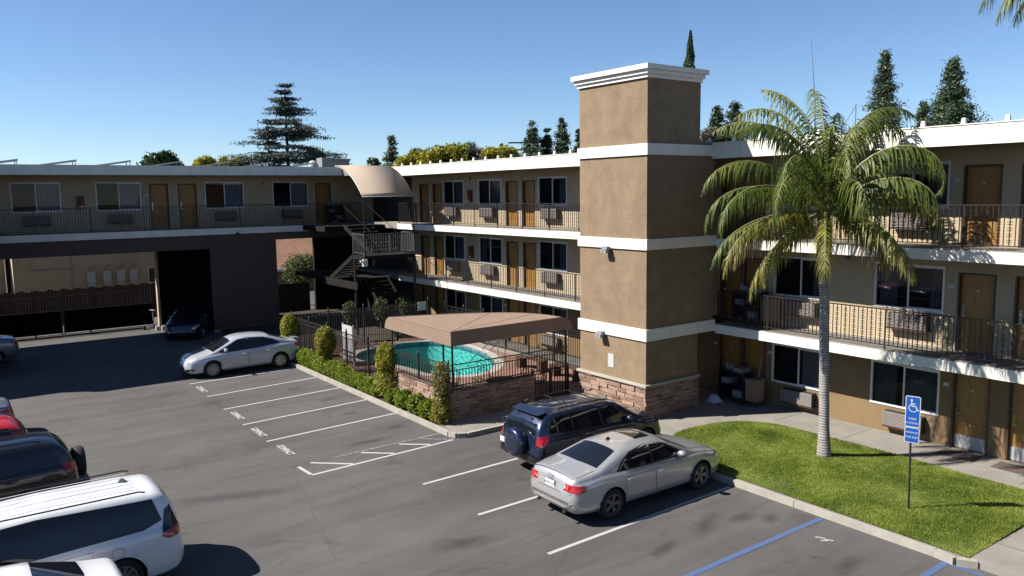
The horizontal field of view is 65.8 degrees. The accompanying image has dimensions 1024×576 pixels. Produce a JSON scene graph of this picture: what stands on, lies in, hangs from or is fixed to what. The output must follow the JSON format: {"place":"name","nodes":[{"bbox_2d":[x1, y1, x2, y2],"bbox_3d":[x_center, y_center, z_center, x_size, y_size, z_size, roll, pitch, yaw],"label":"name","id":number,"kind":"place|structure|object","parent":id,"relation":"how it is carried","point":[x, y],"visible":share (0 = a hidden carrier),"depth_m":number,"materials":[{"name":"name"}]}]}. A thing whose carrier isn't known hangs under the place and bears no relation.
{"place":"outdoors","nodes":[
{"label":"outdoors","id":0,"kind":"place"},
{"bbox_2d":[5,252,155,311],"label":"neighbouring building","id":1,"kind":"structure","parent":0,"point":[29,275],"depth_m":49.81,"materials":[{"name":"beige paint"}]},
{"bbox_2d":[276,238,313,287],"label":"wall","id":2,"kind":"structure","parent":0,"point":[285,248],"depth_m":60.45,"materials":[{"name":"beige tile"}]},
{"bbox_2d":[221,308,409,345],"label":"walkway","id":3,"kind":"structure","parent":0,"point":[274,329],"depth_m":42.12,"materials":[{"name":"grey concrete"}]},
{"bbox_2d":[296,205,416,336],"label":"outdoor staircase","id":4,"kind":"structure","parent":3,"relation":"on","point":[341,275],"depth_m":40.47,"materials":[{"name":"metal"}]},
{"bbox_2d":[335,165,414,255],"bbox_3d":[-6.862,-3.958,39.679,2.774,4.420,3.083,-6,8,-36],"label":"curved awning","id":5,"kind":"object","parent":4,"relation":"on","point":[379,181],"visible":1,"depth_m":38.96,"materials":[{"name":"beige fabric"}]},
{"bbox_2d":[315,336,578,395],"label":"pool deck","id":6,"kind":"structure","parent":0,"point":[573,385],"depth_m":30.56,"materials":[{"name":"concrete"}]},
{"bbox_2d":[290,297,428,351],"bbox_3d":[-6.838,1.698,36.560,6.930,1.990,0.080,-6,8,-36],"label":"iron fence","id":7,"kind":"object","parent":6,"relation":"on","point":[362,308],"visible":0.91,"depth_m":36.63,"materials":[{"name":"black metal"}]},
{"bbox_2d":[292,312,449,388],"bbox_3d":[-5.691,2.566,29.174,0.080,1.990,12.830,-6,8,-36],"label":"iron fence","id":8,"kind":"object","parent":6,"relation":"on","point":[306,342],"visible":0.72,"depth_m":28.89,"materials":[{"name":"black metal"}]},
{"bbox_2d":[356,340,505,377],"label":"swimming pool","id":9,"kind":"structure","parent":6,"relation":"in","point":[431,350],"depth_m":36.40,"materials":[{"name":"liquid"}]},
{"bbox_2d":[385,312,572,389],"bbox_3d":[-1.186,2.281,27.632,4.926,2.695,4.429,-6,8,-36],"label":"patio canopy","id":10,"kind":"object","parent":6,"relation":"on","point":[454,329],"visible":0.98,"depth_m":26.11,"materials":[{"name":"beige fabric"}]},
{"bbox_2d":[396,371,568,421],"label":"stone wall","id":11,"kind":"structure","parent":6,"relation":"on","point":[482,398],"depth_m":25.03,"materials":[{"name":"brown stone"}]},
{"bbox_2d":[451,346,567,387],"bbox_3d":[0.019,2.510,25.391,4.663,0.740,0.036,-6,8,-36],"label":"iron fence","id":12,"kind":"object","parent":11,"relation":"on","point":[506,376],"visible":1,"depth_m":25.30,"materials":[{"name":"black metal"}]},
{"bbox_2d":[532,363,568,398],"bbox_3d":[1.286,3.118,26.392,1.580,1.100,0.080,-6,8,-36],"label":"iron fence","id":13,"kind":"object","parent":11,"relation":"on","point":[550,377],"visible":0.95,"depth_m":26.39,"materials":[{"name":"black metal"}]},
{"bbox_2d":[358,308,580,369],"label":"motel walk","id":14,"kind":"structure","parent":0,"point":[369,315],"depth_m":35.14,"materials":[{"name":"concrete"}]},
{"bbox_2d":[444,301,580,366],"bbox_3d":[0.713,2.076,33.691,0.080,1.710,13.680,-6,8,-36],"label":"iron fence","id":15,"kind":"object","parent":14,"relation":"on","point":[511,349],"visible":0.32,"depth_m":33.01,"materials":[{"name":"black metal"}]},
{"bbox_2d":[0,259,997,575],"bbox_3d":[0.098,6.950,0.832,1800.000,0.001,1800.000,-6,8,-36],"label":"parking lot ground","id":16,"kind":"structure","parent":0,"point":[244,497],"depth_m":18.68,"materials":[{"name":"grey asphalt"}]},
{"bbox_2d":[0,334,19,362],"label":"pale car","id":17,"kind":"object","parent":16,"relation":"on","point":[9,346],"visible":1,"depth_m":34.14,"materials":[{"name":"grey paint"}]},
{"bbox_2d":[0,415,27,436],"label":"red suv","id":18,"kind":"object","parent":16,"relation":"on","point":[8,422],"visible":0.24,"depth_m":19.31,"materials":[{"name":"red paint"}]},
{"bbox_2d":[0,428,86,500],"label":"black suv","id":19,"kind":"object","parent":16,"relation":"on","point":[32,460],"visible":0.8,"depth_m":17.52,"materials":[{"name":"black paint"}]},
{"bbox_2d":[0,558,122,575],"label":"white car","id":20,"kind":"object","parent":16,"relation":"on","point":[101,567],"visible":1,"depth_m":12.44,"materials":[{"name":"grey paint"}]},
{"bbox_2d":[0,287,153,338],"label":"sliding gate","id":21,"kind":"structure","parent":16,"relation":"on","point":[48,323],"depth_m":41.47,"materials":[{"name":"metal"}]},
{"bbox_2d":[0,282,157,320],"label":"wooden fence","id":22,"kind":"object","parent":16,"relation":"on","point":[73,301],"visible":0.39,"depth_m":45.36,"materials":[{"name":"brown wood"}]},
{"bbox_2d":[0,470,183,575],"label":"white minivan","id":23,"kind":"object","parent":16,"relation":"on","point":[128,525],"visible":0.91,"depth_m":13.88,"materials":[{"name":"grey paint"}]},
{"bbox_2d":[136,150,184,165],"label":"round tree","id":24,"kind":"object","parent":16,"relation":"on","point":[158,157],"visible":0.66,"depth_m":66.91,"materials":[{"name":"green plant"}]},
{"bbox_2d":[164,304,211,338],"bbox_3d":[-16.588,1.631,40.962,1.961,1.489,4.618,-2,7,-8],"label":"dark car","id":25,"kind":"object","parent":16,"relation":"on","point":[190,320],"visible":0.84,"depth_m":39.60,"materials":[{"name":"blue paint"}]},
{"bbox_2d":[0,164,378,331],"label":"motel building","id":26,"kind":"structure","parent":16,"relation":"on","point":[209,236],"depth_m":41.64,"materials":[{"name":"beige paint"}]},
{"bbox_2d":[9,182,61,212],"bbox_3d":[-22.558,-4.282,37.500,2.060,1.420,0.161,-6,8,-36],"label":"window","id":27,"kind":"structure","parent":26,"relation":"in","point":[47,195],"depth_m":37.77,"materials":[{"name":"grey"}]},
{"bbox_2d":[95,182,141,210],"bbox_3d":[-19.680,-4.573,39.592,2.060,1.420,0.161,-6,8,-36],"label":"window","id":28,"kind":"structure","parent":26,"relation":"in","point":[129,193],"depth_m":39.88,"materials":[{"name":"grey"}]},
{"bbox_2d":[149,184,170,228],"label":"door","id":29,"kind":"structure","parent":26,"relation":"in","point":[158,193],"depth_m":40.79,"materials":[{"name":"brown wood"}]},
{"bbox_2d":[178,184,198,227],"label":"door","id":30,"kind":"structure","parent":26,"relation":"in","point":[187,194],"depth_m":41.62,"materials":[{"name":"brown wood"}]},
{"bbox_2d":[204,182,244,208],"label":"window","id":31,"kind":"structure","parent":26,"relation":"in","point":[233,191],"depth_m":42.93,"materials":[{"name":"grey metal"}]},
{"bbox_2d":[272,182,308,206],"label":"window","id":32,"kind":"structure","parent":26,"relation":"in","point":[297,190],"depth_m":45.07,"materials":[{"name":"grey metal"}]},
{"bbox_2d":[315,183,331,222],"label":"door","id":33,"kind":"structure","parent":26,"relation":"in","point":[322,190],"depth_m":45.96,"materials":[{"name":"brown wood"}]},
{"bbox_2d":[308,158,350,166],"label":"rooftop unit","id":34,"kind":"object","parent":26,"relation":"on","point":[326,162],"visible":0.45,"depth_m":57.85,"materials":[{"name":"grey paint"}]},
{"bbox_2d":[324,197,350,222],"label":"housekeeping cart","id":35,"kind":"object","parent":26,"relation":"on","point":[332,217],"visible":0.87,"depth_m":45.81,"materials":[{"name":"black plastic"}]},
{"bbox_2d":[179,331,299,377],"bbox_3d":[-11.106,2.583,32.360,4.618,1.489,1.961,-6,8,-36],"label":"silver compact","id":36,"kind":"object","parent":16,"relation":"on","point":[234,351],"visible":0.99,"depth_m":31.70,"materials":[{"name":"grey paint"}]},
{"bbox_2d":[221,350,248,367],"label":"door","id":37,"kind":"structure","parent":36,"relation":"in","point":[236,359],"depth_m":31.38,"materials":[{"name":"grey paint"}]},
{"bbox_2d":[249,347,271,364],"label":"door","id":38,"kind":"structure","parent":36,"relation":"in","point":[264,355],"depth_m":31.99,"materials":[{"name":"grey paint"}]},
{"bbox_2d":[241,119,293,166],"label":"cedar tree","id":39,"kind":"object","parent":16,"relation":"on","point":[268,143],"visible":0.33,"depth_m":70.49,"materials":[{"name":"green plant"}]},
{"bbox_2d":[215,82,351,166],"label":"cedar tree","id":40,"kind":"object","parent":16,"relation":"on","point":[295,132],"visible":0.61,"depth_m":70.46,"materials":[{"name":"green plant"}]},
{"bbox_2d":[278,282,310,312],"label":"wooden fence","id":41,"kind":"object","parent":16,"relation":"on","point":[294,297],"visible":0.45,"depth_m":48.38,"materials":[{"name":"brown wood"}]},
{"bbox_2d":[281,252,313,282],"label":"bush","id":42,"kind":"object","parent":16,"relation":"on","point":[301,262],"visible":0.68,"depth_m":50.62,"materials":[{"name":"green plant"}]},
{"bbox_2d":[290,360,450,430],"bbox_3d":[-5.811,3.628,28.983,0.390,0.110,14.700,-6,8,-36],"label":"planting bed","id":43,"kind":"object","parent":16,"relation":"on","point":[381,398],"visible":0.21,"depth_m":27.09,"materials":[{"name":"soil"}]},
{"bbox_2d":[280,314,298,339],"bbox_3d":[-9.498,2.076,33.827,0.810,2.006,0.838,-6,8,-36],"label":"clipped shrub","id":44,"kind":"object","parent":43,"relation":"on","point":[288,324],"visible":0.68,"depth_m":33.54,"materials":[{"name":"green plant"}]},
{"bbox_2d":[314,325,334,364],"bbox_3d":[-7.244,2.417,30.773,0.870,1.992,0.919,-6,8,-36],"label":"clipped shrub","id":45,"kind":"object","parent":43,"relation":"on","point":[324,347],"visible":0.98,"depth_m":30.54,"materials":[{"name":"green plant"}]},
{"bbox_2d":[293,347,385,397],"bbox_3d":[-6.835,3.059,30.358,0.717,0.806,8.359,-6,8,-36],"label":"hedge","id":46,"kind":"object","parent":43,"relation":"on","point":[337,370],"visible":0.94,"depth_m":29.55,"materials":[{"name":"green plant"}]},
{"bbox_2d":[373,341,396,398],"bbox_3d":[-4.275,2.799,26.799,0.845,2.094,1.110,-6,8,-36],"label":"clipped shrub","id":47,"kind":"object","parent":43,"relation":"on","point":[384,356],"visible":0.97,"depth_m":26.59,"materials":[{"name":"green plant"}]},
{"bbox_2d":[394,389,411,408],"bbox_3d":[-3.489,3.605,25.738,0.732,0.725,0.778,-6,8,-36],"label":"shrub","id":48,"kind":"object","parent":43,"relation":"on","point":[401,396],"visible":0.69,"depth_m":25.59,"materials":[{"name":"green plant"}]},
{"bbox_2d":[405,392,425,414],"bbox_3d":[-3.011,3.649,25.078,0.732,0.780,0.816,-6,8,-36],"label":"shrub","id":49,"kind":"object","parent":43,"relation":"on","point":[412,401],"visible":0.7,"depth_m":24.93,"materials":[{"name":"green plant"}]},
{"bbox_2d":[417,397,433,419],"bbox_3d":[-2.599,3.732,24.522,0.705,0.737,0.786,-6,8,-36],"label":"shrub","id":50,"kind":"object","parent":43,"relation":"on","point":[424,410],"visible":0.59,"depth_m":24.34,"materials":[{"name":"green plant"}]},
{"bbox_2d":[429,360,453,424],"bbox_3d":[-2.162,3.155,23.922,0.692,2.012,0.926,-6,8,-36],"label":"clipped shrub","id":51,"kind":"object","parent":43,"relation":"on","point":[440,413],"visible":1,"depth_m":23.74,"materials":[{"name":"green plant"}]},
{"bbox_2d":[379,135,398,166],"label":"pine tree","id":52,"kind":"object","parent":16,"relation":"on","point":[392,153],"visible":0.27,"depth_m":72.96,"materials":[{"name":"green plant"}]},
{"bbox_2d":[403,149,437,165],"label":"yellow green tree","id":53,"kind":"object","parent":16,"relation":"on","point":[413,156],"visible":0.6,"depth_m":59.11,"materials":[{"name":"green plant"}]},
{"bbox_2d":[426,144,453,162],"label":"yellow green tree","id":54,"kind":"object","parent":16,"relation":"on","point":[438,152],"visible":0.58,"depth_m":59.05,"materials":[{"name":"green plant"}]},
{"bbox_2d":[443,142,471,162],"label":"yellow green tree","id":55,"kind":"object","parent":16,"relation":"on","point":[457,152],"visible":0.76,"depth_m":58.89,"materials":[{"name":"green plant"}]},
{"bbox_2d":[519,120,549,156],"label":"pine tree","id":56,"kind":"object","parent":16,"relation":"on","point":[531,144],"visible":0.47,"depth_m":68.21,"materials":[{"name":"green plant"}]},
{"bbox_2d":[550,116,573,154],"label":"pine tree","id":57,"kind":"object","parent":16,"relation":"on","point":[562,141],"visible":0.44,"depth_m":68.48,"materials":[{"name":"green plant"}]},
{"bbox_2d":[500,389,660,465],"bbox_3d":[1.855,3.653,20.920,4.665,1.722,2.028,-6,8,-35],"label":"blue suv","id":58,"kind":"object","parent":16,"relation":"on","point":[534,432],"visible":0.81,"depth_m":19.85,"materials":[{"name":"blue paint"}]},
{"bbox_2d":[531,429,718,518],"bbox_3d":[2.765,4.052,18.478,4.844,1.485,2.018,-6,8,-35],"label":"silver sedan","id":59,"kind":"object","parent":16,"relation":"on","point":[607,474],"visible":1,"depth_m":17.50,"materials":[{"name":"grey paint"}]},
{"bbox_2d":[287,361,977,568],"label":"kerb","id":60,"kind":"structure","parent":16,"relation":"on","point":[944,556],"depth_m":17.82,"materials":[{"name":"concrete"}]},
{"bbox_2d":[345,114,1023,463],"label":"motel wing","id":61,"kind":"structure","parent":16,"relation":"on","point":[942,337],"depth_m":23.18,"materials":[{"name":"beige paint"}]},
{"bbox_2d":[419,184,428,222],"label":"door","id":62,"kind":"structure","parent":61,"relation":"in","point":[423,188],"depth_m":42.61,"materials":[{"name":"brown wood"}]},
{"bbox_2d":[432,183,442,222],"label":"door","id":63,"kind":"structure","parent":61,"relation":"in","point":[436,188],"depth_m":41.50,"materials":[{"name":"brown wood"}]},
{"bbox_2d":[434,236,443,275],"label":"door","id":64,"kind":"structure","parent":61,"relation":"in","point":[438,241],"depth_m":41.83,"materials":[{"name":"brown wood"}]},
{"bbox_2d":[443,180,463,204],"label":"window","id":65,"kind":"structure","parent":61,"relation":"in","point":[459,184],"depth_m":39.88,"materials":[{"name":"grey"}]},
{"bbox_2d":[444,234,464,260],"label":"window","id":66,"kind":"structure","parent":61,"relation":"in","point":[460,239],"depth_m":40.24,"materials":[{"name":"grey"}]},
{"bbox_2d":[478,179,501,205],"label":"window","id":67,"kind":"structure","parent":61,"relation":"in","point":[496,183],"depth_m":37.29,"materials":[{"name":"grey metal"}]},
{"bbox_2d":[479,237,502,264],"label":"window","id":68,"kind":"structure","parent":61,"relation":"in","point":[482,240],"depth_m":38.27,"materials":[{"name":"grey glass"}]},
{"bbox_2d":[505,181,517,226],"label":"door","id":69,"kind":"structure","parent":61,"relation":"in","point":[511,191],"depth_m":36.20,"materials":[{"name":"brown wood"}]},
{"bbox_2d":[506,241,518,286],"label":"door","id":70,"kind":"structure","parent":61,"relation":"in","point":[511,247],"depth_m":36.58,"materials":[{"name":"brown wood"}]},
{"bbox_2d":[522,180,534,226],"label":"door","id":71,"kind":"structure","parent":61,"relation":"in","point":[528,186],"depth_m":35.18,"materials":[{"name":"brown wood"}]},
{"bbox_2d":[523,242,535,288],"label":"door","id":72,"kind":"structure","parent":61,"relation":"in","point":[529,249],"depth_m":35.53,"materials":[{"name":"brown wood"}]},
{"bbox_2d":[538,176,566,205],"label":"window","id":73,"kind":"structure","parent":61,"relation":"in","point":[563,179],"depth_m":33.43,"materials":[{"name":"grey metal"}]},
{"bbox_2d":[539,240,567,271],"bbox_3d":[2.114,-1.415,34.243,0.925,1.250,1.930,-6,8,-36],"label":"window","id":74,"kind":"structure","parent":61,"relation":"in","point":[563,245],"depth_m":33.72,"materials":[{"name":"grey"}]},
{"bbox_2d":[719,334,741,368],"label":"door","id":75,"kind":"structure","parent":61,"relation":"in","point":[729,346],"depth_m":26.89,"materials":[{"name":"brown wood"}]},
{"bbox_2d":[720,256,742,317],"bbox_3d":[7.392,-0.020,26.539,0.152,2.080,0.920,-6,8,-36],"label":"door","id":76,"kind":"structure","parent":61,"relation":"in","point":[733,281],"depth_m":26.69,"materials":[{"name":"brown wood"}]},
{"bbox_2d":[721,173,744,236],"bbox_3d":[7.354,-2.750,26.212,0.152,2.080,0.920,-6,8,-36],"label":"door","id":77,"kind":"structure","parent":61,"relation":"in","point":[727,187],"depth_m":26.30,"materials":[{"name":"brown wood"}]},
{"bbox_2d":[742,337,765,401],"bbox_3d":[7.991,2.670,26.089,0.152,2.080,0.920,-6,8,-36],"label":"door","id":78,"kind":"structure","parent":61,"relation":"in","point":[753,350],"depth_m":26.09,"materials":[{"name":"brown wood"}]},
{"bbox_2d":[743,258,767,321],"bbox_3d":[7.954,0.063,25.777,0.152,2.080,0.920,-6,8,-36],"label":"door","id":79,"kind":"structure","parent":61,"relation":"in","point":[751,267],"depth_m":25.91,"materials":[{"name":"brown wood"}]},
{"bbox_2d":[732,276,781,324],"bbox_3d":[7.693,0.373,24.876,0.520,1.591,1.491,-6,8,-36],"label":"housekeeping cart","id":80,"kind":"object","parent":61,"relation":"on","point":[744,289],"visible":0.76,"depth_m":24.81,"materials":[{"name":"black plastic"}]},
{"bbox_2d":[745,172,769,232],"bbox_3d":[7.916,-2.667,25.450,0.152,2.080,0.920,-6,8,-36],"label":"door","id":81,"kind":"structure","parent":61,"relation":"in","point":[752,217],"depth_m":25.55,"materials":[{"name":"brown wood"}]},
{"bbox_2d":[771,343,818,390],"bbox_3d":[9.281,2.416,24.917,0.925,1.250,1.930,-6,8,-36],"label":"window","id":82,"kind":"structure","parent":61,"relation":"in","point":[810,367],"depth_m":24.55,"materials":[{"name":"grey"}]},
{"bbox_2d":[773,256,830,299],"bbox_3d":[9.242,-0.359,24.585,0.925,1.250,1.930,-6,8,-36],"label":"window","id":83,"kind":"structure","parent":61,"relation":"in","point":[816,281],"depth_m":24.17,"materials":[{"name":"grey"}]},
{"bbox_2d":[870,359,940,415],"bbox_3d":[11.245,2.707,22.256,0.925,1.250,1.930,-6,8,-36],"label":"window","id":84,"kind":"structure","parent":61,"relation":"in","point":[924,383],"depth_m":21.99,"materials":[{"name":"grey glass"}]},
{"bbox_2d":[873,262,945,312],"bbox_3d":[11.205,-0.068,21.924,0.925,1.250,1.930,-6,8,-36],"label":"window","id":85,"kind":"structure","parent":61,"relation":"in","point":[888,288],"depth_m":21.71,"materials":[{"name":"grey glass"}]},
{"bbox_2d":[879,161,951,208],"bbox_3d":[11.167,-2.798,21.597,0.925,1.250,1.930,-6,8,-36],"label":"window","id":86,"kind":"structure","parent":61,"relation":"in","point":[945,197],"depth_m":20.83,"materials":[{"name":"grey"}]},
{"bbox_2d":[949,373,990,454],"bbox_3d":[11.984,3.261,20.679,0.152,2.080,0.920,-6,8,-36],"label":"door","id":87,"kind":"structure","parent":61,"relation":"in","point":[970,394],"depth_m":20.72,"materials":[{"name":"brown wood"}]},
{"bbox_2d":[954,272,996,354],"bbox_3d":[11.947,0.655,20.367,0.152,2.080,0.920,-6,8,-36],"label":"door","id":88,"kind":"structure","parent":61,"relation":"in","point":[976,294],"depth_m":20.40,"materials":[{"name":"brown wood"}]},
{"bbox_2d":[960,164,1003,246],"bbox_3d":[11.909,-2.075,20.040,0.152,2.080,0.920,-6,8,-36],"label":"door","id":89,"kind":"structure","parent":61,"relation":"in","point":[982,184],"depth_m":20.06,"materials":[{"name":"brown wood"}]},
{"bbox_2d":[1004,382,1023,463],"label":"door","id":90,"kind":"structure","parent":61,"relation":"in","point":[1014,444],"depth_m":19.84,"materials":[{"name":"brown wood"}]},
{"bbox_2d":[1011,276,1023,359],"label":"door","id":91,"kind":"structure","parent":61,"relation":"in","point":[1018,315],"depth_m":19.57,"materials":[{"name":"brown wood"}]},
{"bbox_2d":[683,30,700,113],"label":"cypress tree","id":92,"kind":"object","parent":16,"relation":"on","point":[689,61],"visible":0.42,"depth_m":76.08,"materials":[{"name":"green plant"}]},
{"bbox_2d":[704,105,727,141],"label":"pine tree","id":93,"kind":"object","parent":16,"relation":"on","point":[717,120],"visible":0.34,"depth_m":66.25,"materials":[{"name":"green plant"}]},
{"bbox_2d":[719,100,753,141],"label":"pine tree","id":94,"kind":"object","parent":16,"relation":"on","point":[733,113],"visible":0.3,"depth_m":65.77,"materials":[{"name":"green plant"}]},
{"bbox_2d":[683,517,985,575],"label":"blue parking line","id":95,"kind":"object","parent":16,"relation":"on","point":[936,568],"visible":1,"depth_m":15.14,"materials":[{"name":"paint"}]},
{"bbox_2d":[856,48,910,129],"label":"pine tree","id":96,"kind":"object","parent":16,"relation":"on","point":[885,89],"visible":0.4,"depth_m":61.68,"materials":[{"name":"green plant"}]},
{"bbox_2d":[910,100,934,127],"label":"pine tree","id":97,"kind":"object","parent":16,"relation":"on","point":[923,109],"visible":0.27,"depth_m":60.94,"materials":[{"name":"green plant"}]},
{"bbox_2d":[911,55,992,126],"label":"pine tree","id":98,"kind":"object","parent":16,"relation":"on","point":[953,107],"visible":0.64,"depth_m":59.62,"materials":[{"name":"green plant"}]},
{"bbox_2d":[0,0,1023,166],"label":"sky","id":99,"kind":"structure","parent":0,"point":[88,82],"materials":[{"name":"blue"}]},
{"bbox_2d":[439,386,1023,575],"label":"walkway","id":100,"kind":"structure","parent":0,"point":[996,558],"depth_m":22.04,"materials":[{"name":"concrete"}]},
{"bbox_2d":[571,63,716,416],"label":"elevator tower","id":101,"kind":"structure","parent":100,"relation":"on","point":[647,161],"depth_m":24.24,"materials":[{"name":"brown paint"}]},
{"bbox_2d":[718,357,765,404],"bbox_3d":[7.434,2.943,25.589,0.520,1.591,1.491,-6,8,-36],"label":"housekeeping cart","id":102,"kind":"object","parent":100,"relation":"on","point":[742,383],"visible":1,"depth_m":25.48,"materials":[{"name":"black plastic"}]},
{"bbox_2d":[935,448,981,461],"bbox_3d":[11.519,4.306,20.450,0.600,0.013,0.900,-6,8,-36],"label":"door mat","id":103,"kind":"object","parent":100,"relation":"on","point":[958,454],"depth_m":20.43,"materials":[{"name":"brown fabric"}]},
{"bbox_2d":[978,0,1023,31],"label":"palm tree","id":104,"kind":"object","parent":100,"relation":"on","point":[1009,3],"visible":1,"depth_m":16.41,"materials":[{"name":"green plant"}]},
{"bbox_2d":[990,461,1023,474],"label":"door mat","id":105,"kind":"object","parent":100,"relation":"on","point":[1010,467],"depth_m":19.45,"materials":[{"name":"brown fabric"}]},
{"bbox_2d":[673,420,1023,557],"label":"lawn","id":106,"kind":"structure","parent":0,"point":[850,506],"depth_m":17.64,"materials":[{"name":"plant"}]},
{"bbox_2d":[701,88,946,457],"bbox_3d":[7.588,-0.324,19.729,5.781,9.550,4.977,-6,8,-36],"label":"palm tree","id":107,"kind":"object","parent":106,"relation":"on","point":[826,189],"visible":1,"depth_m":19.07,"materials":[{"name":"green plant"}]},
{"bbox_2d":[904,395,920,508],"bbox_3d":[8.407,3.535,16.683,0.290,2.580,0.070,5,9,39],"label":"accessible parking sign","id":108,"kind":"object","parent":106,"relation":"on","point":[912,414],"visible":0.99,"depth_m":16.58,"materials":[{"name":"metal"}]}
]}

